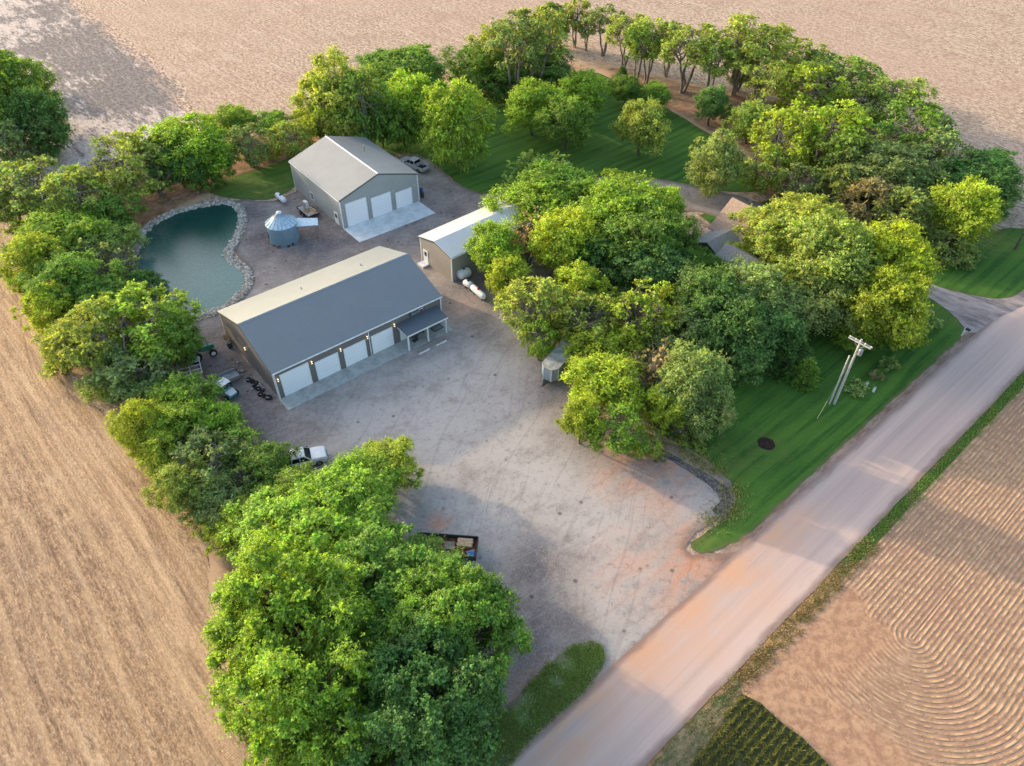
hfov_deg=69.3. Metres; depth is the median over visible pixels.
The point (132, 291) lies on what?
elm tree
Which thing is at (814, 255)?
leafy tree
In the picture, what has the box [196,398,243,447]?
leafy tree
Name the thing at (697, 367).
leafy tree
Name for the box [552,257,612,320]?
leafy tree
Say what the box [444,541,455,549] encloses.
pallet
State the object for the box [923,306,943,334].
shrub
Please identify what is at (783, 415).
lawn
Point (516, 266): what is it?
leafy tree
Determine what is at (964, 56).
ground
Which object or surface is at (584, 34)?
elm tree
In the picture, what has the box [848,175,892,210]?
elm tree
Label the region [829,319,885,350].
leafy tree
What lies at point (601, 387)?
leafy tree
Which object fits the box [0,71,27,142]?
leafy tree
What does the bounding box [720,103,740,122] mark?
shrub
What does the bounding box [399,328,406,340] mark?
door
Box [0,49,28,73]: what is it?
leafy tree
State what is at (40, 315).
leafy tree
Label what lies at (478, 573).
leafy tree
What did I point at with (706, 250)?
leafy tree
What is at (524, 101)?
leafy tree
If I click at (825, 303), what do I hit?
leafy tree
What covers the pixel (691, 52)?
elm tree
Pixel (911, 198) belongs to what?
leafy tree
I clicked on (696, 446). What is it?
shrub
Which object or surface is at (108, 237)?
leafy tree
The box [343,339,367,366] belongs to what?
garage door
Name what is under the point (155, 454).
leafy tree
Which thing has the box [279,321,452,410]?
concrete apron
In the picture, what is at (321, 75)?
leafy tree
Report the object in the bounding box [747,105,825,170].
elm tree
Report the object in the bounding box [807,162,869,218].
cedar tree
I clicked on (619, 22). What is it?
elm tree
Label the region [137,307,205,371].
leafy tree
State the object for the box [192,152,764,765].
gravel yard
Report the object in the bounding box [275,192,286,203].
propane tank
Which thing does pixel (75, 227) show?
leafy tree
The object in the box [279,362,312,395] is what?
garage door
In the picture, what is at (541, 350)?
elm tree
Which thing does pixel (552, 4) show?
elm tree
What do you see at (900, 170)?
leafy tree
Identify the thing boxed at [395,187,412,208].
garage door
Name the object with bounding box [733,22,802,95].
elm tree
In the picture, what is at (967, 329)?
mailbox
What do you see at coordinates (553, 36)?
elm tree
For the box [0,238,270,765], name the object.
dirt field
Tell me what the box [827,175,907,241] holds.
leafy tree
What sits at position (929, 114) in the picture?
elm tree
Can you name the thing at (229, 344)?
barrel
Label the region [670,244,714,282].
leafy tree
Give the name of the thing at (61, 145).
shrub
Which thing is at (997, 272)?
lawn
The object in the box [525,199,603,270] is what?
leafy tree
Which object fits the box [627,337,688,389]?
bare shrub
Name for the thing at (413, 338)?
barbecue grill
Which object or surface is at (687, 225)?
leafy tree
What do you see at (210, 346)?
tractor
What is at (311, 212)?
board stack
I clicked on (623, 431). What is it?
elm tree
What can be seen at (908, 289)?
leafy tree
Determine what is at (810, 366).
cedar tree
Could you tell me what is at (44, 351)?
leafy tree
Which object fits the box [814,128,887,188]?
elm tree
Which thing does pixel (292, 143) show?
elm tree
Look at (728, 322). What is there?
leafy tree
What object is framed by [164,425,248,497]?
elm tree
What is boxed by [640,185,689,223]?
leafy tree
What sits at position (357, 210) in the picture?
garage door
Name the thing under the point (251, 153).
elm tree
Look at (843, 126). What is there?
elm tree
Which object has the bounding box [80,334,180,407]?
elm tree
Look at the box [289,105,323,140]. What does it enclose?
leafy tree
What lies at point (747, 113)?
leafy tree
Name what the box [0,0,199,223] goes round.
washed field
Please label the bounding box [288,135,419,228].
garage
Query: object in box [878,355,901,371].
shrub
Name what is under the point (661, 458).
shrub
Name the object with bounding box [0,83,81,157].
leafy tree
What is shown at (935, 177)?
cedar tree
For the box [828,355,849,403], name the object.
stub pole
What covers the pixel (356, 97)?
elm tree
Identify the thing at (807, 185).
elm tree
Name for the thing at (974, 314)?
driveway
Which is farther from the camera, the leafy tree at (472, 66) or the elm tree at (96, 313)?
the leafy tree at (472, 66)
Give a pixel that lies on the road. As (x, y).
(650, 692)
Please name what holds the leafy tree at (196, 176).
on the ground at (964, 56)
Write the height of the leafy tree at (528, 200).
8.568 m
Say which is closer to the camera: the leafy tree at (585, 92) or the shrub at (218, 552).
the shrub at (218, 552)
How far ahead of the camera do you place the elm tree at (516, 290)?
91.85 m
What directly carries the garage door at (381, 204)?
in the garage
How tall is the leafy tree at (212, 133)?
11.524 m
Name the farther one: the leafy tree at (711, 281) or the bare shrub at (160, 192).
the bare shrub at (160, 192)
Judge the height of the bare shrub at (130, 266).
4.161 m
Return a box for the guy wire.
[817,350,856,418]
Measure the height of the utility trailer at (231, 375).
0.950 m
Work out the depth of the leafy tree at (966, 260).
108.73 m
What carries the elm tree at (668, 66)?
on the ground at (964, 56)
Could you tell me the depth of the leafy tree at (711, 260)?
103.33 m
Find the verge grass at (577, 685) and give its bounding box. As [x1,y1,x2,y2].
[469,640,606,765]
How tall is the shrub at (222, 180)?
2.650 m
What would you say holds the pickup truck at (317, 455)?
on the gravel yard at (578, 542)
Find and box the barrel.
[227,341,232,348]
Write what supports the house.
on the ground at (964, 56)
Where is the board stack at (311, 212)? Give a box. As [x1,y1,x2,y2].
[308,209,315,214]
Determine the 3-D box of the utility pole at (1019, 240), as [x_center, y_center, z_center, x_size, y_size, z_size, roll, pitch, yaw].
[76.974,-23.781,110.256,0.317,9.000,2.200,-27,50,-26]
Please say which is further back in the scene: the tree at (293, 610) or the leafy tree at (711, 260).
the leafy tree at (711, 260)
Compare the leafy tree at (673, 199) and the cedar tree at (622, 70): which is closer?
the leafy tree at (673, 199)
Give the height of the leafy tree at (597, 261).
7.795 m
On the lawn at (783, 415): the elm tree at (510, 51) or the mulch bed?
the mulch bed
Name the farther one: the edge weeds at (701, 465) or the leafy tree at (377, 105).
the leafy tree at (377, 105)
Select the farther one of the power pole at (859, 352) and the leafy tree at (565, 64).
the leafy tree at (565, 64)
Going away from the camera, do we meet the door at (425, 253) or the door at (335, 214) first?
the door at (425, 253)
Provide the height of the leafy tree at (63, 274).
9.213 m
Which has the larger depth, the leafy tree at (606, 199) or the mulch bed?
the leafy tree at (606, 199)
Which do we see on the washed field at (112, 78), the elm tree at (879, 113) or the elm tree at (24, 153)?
the elm tree at (24, 153)
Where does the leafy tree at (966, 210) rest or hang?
on the ground at (964, 56)
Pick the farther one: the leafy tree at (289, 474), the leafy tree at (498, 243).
the leafy tree at (498, 243)
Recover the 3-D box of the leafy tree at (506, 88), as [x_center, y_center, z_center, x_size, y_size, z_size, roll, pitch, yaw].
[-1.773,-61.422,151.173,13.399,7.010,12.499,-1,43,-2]
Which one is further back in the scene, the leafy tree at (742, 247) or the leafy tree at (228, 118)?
the leafy tree at (228, 118)
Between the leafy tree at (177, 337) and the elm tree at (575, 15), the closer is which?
the leafy tree at (177, 337)
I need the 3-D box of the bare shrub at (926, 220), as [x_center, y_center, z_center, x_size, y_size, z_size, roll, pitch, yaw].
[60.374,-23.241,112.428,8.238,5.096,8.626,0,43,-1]
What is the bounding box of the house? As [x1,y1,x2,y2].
[693,197,786,289]
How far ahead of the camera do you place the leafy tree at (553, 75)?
149.24 m
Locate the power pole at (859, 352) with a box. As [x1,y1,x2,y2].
[833,335,872,404]
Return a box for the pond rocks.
[123,200,254,321]
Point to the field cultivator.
(177, 366)
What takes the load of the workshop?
on the ground at (964, 56)
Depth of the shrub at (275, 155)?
132.06 m
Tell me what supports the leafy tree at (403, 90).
on the ground at (964, 56)
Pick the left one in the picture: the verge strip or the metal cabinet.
the metal cabinet
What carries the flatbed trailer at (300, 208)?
on the gravel yard at (578, 542)
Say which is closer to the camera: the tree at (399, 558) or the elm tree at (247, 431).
the tree at (399, 558)
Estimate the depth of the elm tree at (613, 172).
118.19 m
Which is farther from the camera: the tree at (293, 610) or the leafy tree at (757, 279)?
the leafy tree at (757, 279)
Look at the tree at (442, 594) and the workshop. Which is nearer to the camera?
the tree at (442, 594)
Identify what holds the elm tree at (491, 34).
on the bare earth
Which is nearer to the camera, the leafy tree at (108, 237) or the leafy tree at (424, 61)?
the leafy tree at (108, 237)
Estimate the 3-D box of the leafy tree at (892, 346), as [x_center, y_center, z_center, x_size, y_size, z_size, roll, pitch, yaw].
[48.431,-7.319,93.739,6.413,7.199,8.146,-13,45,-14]
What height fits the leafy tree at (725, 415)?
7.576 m
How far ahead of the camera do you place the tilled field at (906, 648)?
66.25 m
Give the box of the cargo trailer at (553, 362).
[541,339,578,386]
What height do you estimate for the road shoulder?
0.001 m
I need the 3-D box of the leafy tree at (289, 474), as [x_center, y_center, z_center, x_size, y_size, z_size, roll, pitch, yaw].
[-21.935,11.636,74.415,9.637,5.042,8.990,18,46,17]
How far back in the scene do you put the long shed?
106.74 m
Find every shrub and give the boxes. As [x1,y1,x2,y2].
[0,215,42,238]
[7,281,33,303]
[37,355,84,379]
[39,132,72,156]
[69,237,152,290]
[113,254,148,280]
[126,143,183,195]
[183,175,210,192]
[183,507,220,540]
[202,532,239,559]
[207,175,227,188]
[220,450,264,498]
[255,143,280,160]
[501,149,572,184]
[510,206,540,265]
[623,340,654,358]
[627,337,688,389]
[656,450,669,462]
[663,405,700,437]
[677,432,701,448]
[693,440,706,452]
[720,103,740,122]
[842,376,869,399]
[860,117,925,157]
[869,368,885,380]
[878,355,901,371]
[902,215,945,243]
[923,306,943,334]
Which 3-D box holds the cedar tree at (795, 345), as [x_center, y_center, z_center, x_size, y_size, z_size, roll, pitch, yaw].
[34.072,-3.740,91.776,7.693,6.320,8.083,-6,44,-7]
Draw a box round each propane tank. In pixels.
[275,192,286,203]
[457,267,471,280]
[463,279,473,290]
[470,284,485,299]
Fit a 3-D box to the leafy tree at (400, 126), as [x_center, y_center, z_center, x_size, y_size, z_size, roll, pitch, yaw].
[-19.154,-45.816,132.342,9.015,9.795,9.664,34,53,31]
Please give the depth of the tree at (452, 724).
52.90 m
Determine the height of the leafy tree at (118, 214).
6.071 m
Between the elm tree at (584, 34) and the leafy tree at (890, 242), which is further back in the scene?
the elm tree at (584, 34)
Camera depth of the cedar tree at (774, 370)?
90.85 m
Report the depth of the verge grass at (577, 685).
62.47 m
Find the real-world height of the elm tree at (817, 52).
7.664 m
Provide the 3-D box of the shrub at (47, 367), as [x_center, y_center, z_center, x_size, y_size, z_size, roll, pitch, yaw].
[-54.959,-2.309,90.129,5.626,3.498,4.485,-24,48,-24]
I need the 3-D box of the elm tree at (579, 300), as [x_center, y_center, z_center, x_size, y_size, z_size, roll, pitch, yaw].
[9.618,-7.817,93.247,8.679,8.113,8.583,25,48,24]
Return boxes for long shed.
[417,197,542,281]
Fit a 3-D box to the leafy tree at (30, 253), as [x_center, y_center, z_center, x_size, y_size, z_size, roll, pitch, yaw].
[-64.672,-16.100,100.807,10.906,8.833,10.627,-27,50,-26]
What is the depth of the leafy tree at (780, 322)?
90.09 m
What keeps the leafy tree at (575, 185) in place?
on the ground at (964, 56)
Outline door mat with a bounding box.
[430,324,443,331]
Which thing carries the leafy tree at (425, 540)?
on the bare earth
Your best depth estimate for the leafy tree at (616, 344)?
89.69 m
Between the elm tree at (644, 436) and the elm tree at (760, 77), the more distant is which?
the elm tree at (760, 77)
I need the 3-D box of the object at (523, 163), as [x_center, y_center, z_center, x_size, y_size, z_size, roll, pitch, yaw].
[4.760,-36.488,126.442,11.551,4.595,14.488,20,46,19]
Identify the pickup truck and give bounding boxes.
[273,446,328,468]
[399,156,429,172]
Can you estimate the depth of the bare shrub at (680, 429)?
82.81 m
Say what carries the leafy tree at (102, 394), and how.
on the ground at (964, 56)
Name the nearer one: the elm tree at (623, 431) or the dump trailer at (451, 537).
the dump trailer at (451, 537)
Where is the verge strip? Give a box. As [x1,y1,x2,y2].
[645,371,1023,765]
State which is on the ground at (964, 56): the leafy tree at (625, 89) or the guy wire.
the leafy tree at (625, 89)
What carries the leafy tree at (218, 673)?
on the ground at (964, 56)
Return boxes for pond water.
[134,204,243,314]
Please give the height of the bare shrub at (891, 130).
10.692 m
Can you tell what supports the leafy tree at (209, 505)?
on the ground at (964, 56)
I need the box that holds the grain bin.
[265,211,318,246]
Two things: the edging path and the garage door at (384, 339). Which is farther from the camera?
the garage door at (384, 339)
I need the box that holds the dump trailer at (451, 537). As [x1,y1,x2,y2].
[417,532,478,560]
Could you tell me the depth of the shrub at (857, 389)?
89.34 m
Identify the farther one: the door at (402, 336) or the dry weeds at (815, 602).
the door at (402, 336)
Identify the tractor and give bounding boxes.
[187,339,216,363]
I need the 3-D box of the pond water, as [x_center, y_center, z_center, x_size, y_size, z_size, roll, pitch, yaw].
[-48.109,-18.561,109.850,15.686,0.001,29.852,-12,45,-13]
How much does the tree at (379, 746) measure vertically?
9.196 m
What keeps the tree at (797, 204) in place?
on the ground at (964, 56)
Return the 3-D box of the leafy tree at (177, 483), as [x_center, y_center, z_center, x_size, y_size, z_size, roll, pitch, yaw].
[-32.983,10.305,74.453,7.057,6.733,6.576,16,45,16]
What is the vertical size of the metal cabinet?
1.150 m
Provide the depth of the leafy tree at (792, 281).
92.74 m
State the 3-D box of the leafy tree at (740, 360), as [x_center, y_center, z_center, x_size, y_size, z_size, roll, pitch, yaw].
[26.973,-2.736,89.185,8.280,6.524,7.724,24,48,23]
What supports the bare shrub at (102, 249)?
on the bare earth
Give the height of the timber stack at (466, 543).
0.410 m
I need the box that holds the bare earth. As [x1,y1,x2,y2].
[36,61,985,749]
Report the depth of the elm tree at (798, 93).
139.78 m
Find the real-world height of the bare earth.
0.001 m
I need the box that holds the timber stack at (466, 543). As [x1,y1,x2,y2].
[457,538,472,548]
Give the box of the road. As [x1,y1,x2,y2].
[507,289,1023,765]
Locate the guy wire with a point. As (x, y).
(833, 390)
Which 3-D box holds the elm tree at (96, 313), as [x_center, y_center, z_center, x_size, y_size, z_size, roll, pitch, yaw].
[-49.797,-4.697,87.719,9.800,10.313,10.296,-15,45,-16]
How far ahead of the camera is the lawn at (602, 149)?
134.71 m
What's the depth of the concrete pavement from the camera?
117.67 m
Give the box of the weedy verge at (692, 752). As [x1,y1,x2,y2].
[651,678,740,765]
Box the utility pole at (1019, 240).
[1014,231,1023,248]
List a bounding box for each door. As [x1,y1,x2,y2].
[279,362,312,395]
[314,352,340,380]
[334,211,339,224]
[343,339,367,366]
[345,197,368,226]
[370,192,392,217]
[371,327,393,353]
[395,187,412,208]
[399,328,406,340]
[423,249,428,263]
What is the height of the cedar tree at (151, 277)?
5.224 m
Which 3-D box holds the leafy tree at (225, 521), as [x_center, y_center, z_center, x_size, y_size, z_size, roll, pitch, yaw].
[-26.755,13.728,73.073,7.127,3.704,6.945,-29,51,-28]
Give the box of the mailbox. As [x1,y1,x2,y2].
[961,327,970,335]
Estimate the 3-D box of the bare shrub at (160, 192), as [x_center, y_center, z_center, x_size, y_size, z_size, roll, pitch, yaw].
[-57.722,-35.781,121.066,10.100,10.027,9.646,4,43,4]
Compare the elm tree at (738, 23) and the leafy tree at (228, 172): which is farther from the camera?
the elm tree at (738, 23)
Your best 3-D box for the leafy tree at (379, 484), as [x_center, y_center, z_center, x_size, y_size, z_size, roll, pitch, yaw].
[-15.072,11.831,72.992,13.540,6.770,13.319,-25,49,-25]
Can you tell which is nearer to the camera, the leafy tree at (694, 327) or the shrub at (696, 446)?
the shrub at (696, 446)
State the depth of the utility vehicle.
87.84 m
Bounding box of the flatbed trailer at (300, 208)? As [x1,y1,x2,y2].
[296,204,319,217]
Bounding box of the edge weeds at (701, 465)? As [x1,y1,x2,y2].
[644,420,755,535]
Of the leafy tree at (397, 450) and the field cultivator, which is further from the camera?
the field cultivator
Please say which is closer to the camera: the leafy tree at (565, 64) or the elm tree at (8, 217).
the elm tree at (8, 217)
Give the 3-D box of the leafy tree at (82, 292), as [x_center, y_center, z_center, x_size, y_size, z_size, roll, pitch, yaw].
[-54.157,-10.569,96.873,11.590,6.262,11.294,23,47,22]
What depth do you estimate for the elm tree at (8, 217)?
112.65 m
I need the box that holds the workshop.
[217,246,447,398]
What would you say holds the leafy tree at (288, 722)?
on the ground at (964, 56)
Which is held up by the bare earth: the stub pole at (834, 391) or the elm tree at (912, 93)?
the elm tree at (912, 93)
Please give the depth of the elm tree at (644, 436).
81.04 m
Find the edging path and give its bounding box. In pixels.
[653,449,733,517]
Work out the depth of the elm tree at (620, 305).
90.18 m
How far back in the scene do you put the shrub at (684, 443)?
83.25 m
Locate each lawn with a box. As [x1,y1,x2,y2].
[209,72,764,199]
[648,295,963,552]
[700,200,1023,298]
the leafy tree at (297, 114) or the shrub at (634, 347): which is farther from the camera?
the leafy tree at (297, 114)
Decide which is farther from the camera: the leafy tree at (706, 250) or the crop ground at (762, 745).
the leafy tree at (706, 250)
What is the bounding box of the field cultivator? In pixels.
[176,358,202,374]
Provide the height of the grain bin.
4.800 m
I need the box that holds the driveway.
[927,284,1023,332]
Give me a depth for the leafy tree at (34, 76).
133.76 m
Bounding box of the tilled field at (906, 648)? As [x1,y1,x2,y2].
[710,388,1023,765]
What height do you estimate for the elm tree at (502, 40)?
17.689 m
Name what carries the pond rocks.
on the pond bank
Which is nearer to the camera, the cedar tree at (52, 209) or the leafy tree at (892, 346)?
the leafy tree at (892, 346)
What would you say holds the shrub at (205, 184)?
on the ground at (964, 56)
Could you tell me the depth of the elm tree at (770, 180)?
121.80 m
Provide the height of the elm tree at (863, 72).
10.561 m
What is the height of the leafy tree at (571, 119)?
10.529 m
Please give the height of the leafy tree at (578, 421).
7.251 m
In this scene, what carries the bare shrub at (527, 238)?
on the gravel yard at (578, 542)
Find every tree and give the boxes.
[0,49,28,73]
[0,50,68,117]
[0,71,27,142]
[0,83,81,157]
[0,108,51,168]
[0,154,92,223]
[0,175,35,224]
[0,207,117,266]
[0,228,79,291]
[8,247,132,317]
[9,279,81,334]
[26,196,84,229]
[29,316,110,373]
[31,164,113,215]
[41,295,137,373]
[61,272,145,332]
[64,221,150,272]
[68,192,150,237]
[72,129,171,203]
[72,362,144,406]
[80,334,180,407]
[86,279,207,373]
[101,397,178,459]
[116,379,169,428]
[122,268,171,308]
[124,418,196,485]
[128,110,240,177]
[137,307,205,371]
[137,450,215,517]
[138,128,208,187]
[144,369,225,418]
[144,385,217,446]
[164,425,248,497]
[168,466,251,535]
[196,141,238,179]
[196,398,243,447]
[197,521,383,715]
[199,632,376,765]
[200,103,258,140]
[200,417,277,475]
[200,494,276,550]
[206,607,266,685]
[208,468,407,610]
[218,596,433,765]
[222,121,276,168]
[234,440,302,491]
[249,108,296,140]
[249,460,327,527]
[265,119,315,157]
[284,43,378,136]
[286,444,414,539]
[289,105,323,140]
[292,80,348,138]
[316,505,476,654]
[322,70,398,143]
[332,606,510,765]
[336,434,424,491]
[352,47,394,90]
[353,560,537,706]
[359,42,454,96]
[359,93,395,146]
[381,99,433,154]
[382,68,439,135]
[401,529,451,554]
[413,75,499,173]
[437,43,512,95]
[442,560,523,656]
[463,216,523,283]
[464,24,507,64]
[475,60,536,101]
[479,177,578,234]
[481,9,546,92]
[484,249,534,304]
[493,275,571,343]
[495,156,598,226]
[498,76,566,136]
[504,45,545,76]
[507,4,573,93]
[520,318,561,360]
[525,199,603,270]
[527,1,574,37]
[527,41,577,81]
[532,93,598,150]
[535,64,576,90]
[538,313,584,345]
[551,288,620,343]
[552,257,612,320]
[554,390,607,450]
[556,65,612,114]
[560,349,649,419]
[561,169,666,241]
[561,322,649,376]
[562,0,591,47]
[568,235,631,292]
[575,14,605,50]
[581,3,628,55]
[584,197,690,280]
[586,399,651,456]
[590,277,681,354]
[593,167,640,205]
[599,236,691,309]
[603,13,647,66]
[606,74,641,106]
[608,95,673,156]
[614,65,628,83]
[622,380,653,416]
[623,26,661,81]
[625,13,680,82]
[625,424,664,458]
[631,382,689,429]
[634,203,705,258]
[635,79,672,108]
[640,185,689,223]
[641,331,686,368]
[649,337,735,432]
[652,304,725,360]
[653,19,691,77]
[655,22,722,93]
[659,255,754,326]
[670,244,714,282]
[672,380,738,442]
[678,289,779,358]
[683,127,747,198]
[691,245,713,257]
[692,36,735,89]
[692,84,732,125]
[703,252,732,275]
[706,332,774,386]
[708,9,789,96]
[719,96,776,143]
[719,240,752,253]
[720,253,809,324]
[724,67,757,91]
[724,289,809,364]
[727,191,866,266]
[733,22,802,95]
[735,142,791,193]
[741,57,791,106]
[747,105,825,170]
[748,209,883,311]
[748,336,785,379]
[758,273,824,340]
[762,331,818,382]
[766,61,858,118]
[767,38,835,82]
[774,161,828,201]
[776,99,877,172]
[786,265,876,338]
[787,49,842,82]
[788,357,822,391]
[792,54,886,110]
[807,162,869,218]
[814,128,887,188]
[824,81,893,128]
[824,218,947,296]
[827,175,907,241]
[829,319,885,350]
[838,260,935,350]
[843,138,938,213]
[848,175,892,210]
[850,73,939,124]
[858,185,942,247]
[871,97,960,162]
[875,299,931,350]
[900,168,963,221]
[901,125,976,184]
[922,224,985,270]
[927,172,1004,251]
[932,145,1023,213]
[968,176,1023,223]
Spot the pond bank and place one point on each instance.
(203, 316)
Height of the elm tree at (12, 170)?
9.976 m
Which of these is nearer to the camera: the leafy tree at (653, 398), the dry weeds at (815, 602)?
the dry weeds at (815, 602)
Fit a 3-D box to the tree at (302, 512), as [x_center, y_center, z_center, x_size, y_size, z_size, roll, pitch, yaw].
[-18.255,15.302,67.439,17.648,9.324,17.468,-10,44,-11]
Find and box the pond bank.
[124,200,253,319]
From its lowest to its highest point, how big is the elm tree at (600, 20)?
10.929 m
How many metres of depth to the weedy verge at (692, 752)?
60.27 m
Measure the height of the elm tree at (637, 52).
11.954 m
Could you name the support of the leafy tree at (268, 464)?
on the ground at (964, 56)
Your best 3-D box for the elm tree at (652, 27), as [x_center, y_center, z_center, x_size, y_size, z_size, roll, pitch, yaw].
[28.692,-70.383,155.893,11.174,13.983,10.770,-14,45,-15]
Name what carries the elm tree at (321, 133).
on the lawn at (602, 149)
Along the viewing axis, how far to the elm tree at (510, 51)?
153.26 m
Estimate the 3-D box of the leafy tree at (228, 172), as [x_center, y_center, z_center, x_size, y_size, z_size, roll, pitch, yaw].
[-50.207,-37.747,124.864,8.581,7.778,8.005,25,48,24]
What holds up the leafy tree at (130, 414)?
on the bare earth
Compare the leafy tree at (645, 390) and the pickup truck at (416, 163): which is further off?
the pickup truck at (416, 163)
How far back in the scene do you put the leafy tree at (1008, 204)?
114.77 m
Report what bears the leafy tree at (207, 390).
on the bare earth
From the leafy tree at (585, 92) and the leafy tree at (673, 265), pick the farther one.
the leafy tree at (585, 92)
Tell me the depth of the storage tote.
71.32 m
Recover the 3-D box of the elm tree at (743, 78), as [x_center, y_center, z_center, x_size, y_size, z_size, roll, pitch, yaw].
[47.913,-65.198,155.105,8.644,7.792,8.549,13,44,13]
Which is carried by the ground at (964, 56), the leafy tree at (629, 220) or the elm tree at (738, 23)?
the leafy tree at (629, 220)
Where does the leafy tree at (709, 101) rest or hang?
on the ground at (964, 56)
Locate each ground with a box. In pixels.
[0,0,1023,716]
[694,694,828,765]
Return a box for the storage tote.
[467,551,474,556]
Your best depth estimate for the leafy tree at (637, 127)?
129.02 m
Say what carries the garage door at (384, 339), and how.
in the workshop
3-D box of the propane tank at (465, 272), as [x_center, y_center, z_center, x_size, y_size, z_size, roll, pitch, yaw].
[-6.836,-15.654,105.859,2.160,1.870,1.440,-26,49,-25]
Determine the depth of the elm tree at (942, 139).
119.22 m
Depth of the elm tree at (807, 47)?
154.72 m
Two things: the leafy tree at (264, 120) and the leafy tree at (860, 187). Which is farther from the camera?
the leafy tree at (264, 120)
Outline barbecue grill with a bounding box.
[410,333,417,341]
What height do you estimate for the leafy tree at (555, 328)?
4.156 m
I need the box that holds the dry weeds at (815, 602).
[651,535,882,765]
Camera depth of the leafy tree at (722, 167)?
118.30 m
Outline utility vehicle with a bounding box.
[215,377,238,400]
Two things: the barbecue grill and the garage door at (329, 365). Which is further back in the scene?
the barbecue grill
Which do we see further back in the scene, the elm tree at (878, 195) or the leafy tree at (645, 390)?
the elm tree at (878, 195)
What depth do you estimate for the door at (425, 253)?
108.29 m
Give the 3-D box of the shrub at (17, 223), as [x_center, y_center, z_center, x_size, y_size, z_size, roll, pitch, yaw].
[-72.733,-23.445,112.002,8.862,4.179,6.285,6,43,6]
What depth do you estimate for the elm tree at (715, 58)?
146.36 m
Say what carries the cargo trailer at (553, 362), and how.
on the gravel yard at (578, 542)
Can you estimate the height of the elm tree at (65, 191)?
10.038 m
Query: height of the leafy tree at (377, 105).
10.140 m
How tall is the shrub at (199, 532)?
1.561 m
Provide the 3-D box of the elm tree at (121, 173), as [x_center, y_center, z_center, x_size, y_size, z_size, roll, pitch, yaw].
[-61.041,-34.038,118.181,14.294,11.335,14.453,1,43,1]
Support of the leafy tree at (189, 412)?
on the bare earth
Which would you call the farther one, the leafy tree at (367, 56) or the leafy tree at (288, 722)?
the leafy tree at (367, 56)
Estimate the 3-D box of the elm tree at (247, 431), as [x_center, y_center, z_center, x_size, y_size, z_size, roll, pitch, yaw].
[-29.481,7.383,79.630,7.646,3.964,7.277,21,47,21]
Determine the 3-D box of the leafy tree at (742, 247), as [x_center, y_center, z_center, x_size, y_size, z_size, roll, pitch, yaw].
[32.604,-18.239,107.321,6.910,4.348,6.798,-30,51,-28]
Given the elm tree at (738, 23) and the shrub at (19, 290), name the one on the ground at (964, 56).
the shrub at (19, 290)
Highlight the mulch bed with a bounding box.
[758,437,774,449]
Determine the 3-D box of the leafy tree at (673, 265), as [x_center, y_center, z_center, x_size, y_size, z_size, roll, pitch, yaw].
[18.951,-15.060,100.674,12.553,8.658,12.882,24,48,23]
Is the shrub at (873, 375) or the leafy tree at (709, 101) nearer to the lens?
the shrub at (873, 375)
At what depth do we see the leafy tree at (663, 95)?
145.16 m
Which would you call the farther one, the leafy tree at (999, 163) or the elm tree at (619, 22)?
the elm tree at (619, 22)
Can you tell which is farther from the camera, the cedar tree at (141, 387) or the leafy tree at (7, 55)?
the leafy tree at (7, 55)
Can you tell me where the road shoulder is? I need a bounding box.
[719,295,1015,552]
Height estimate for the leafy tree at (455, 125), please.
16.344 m
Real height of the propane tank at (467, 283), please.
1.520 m
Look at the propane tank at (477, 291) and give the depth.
102.56 m
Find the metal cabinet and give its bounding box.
[302,200,308,207]
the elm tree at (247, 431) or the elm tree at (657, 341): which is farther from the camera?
the elm tree at (657, 341)
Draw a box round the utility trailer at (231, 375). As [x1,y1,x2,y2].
[212,368,246,385]
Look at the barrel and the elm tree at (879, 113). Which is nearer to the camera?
the barrel

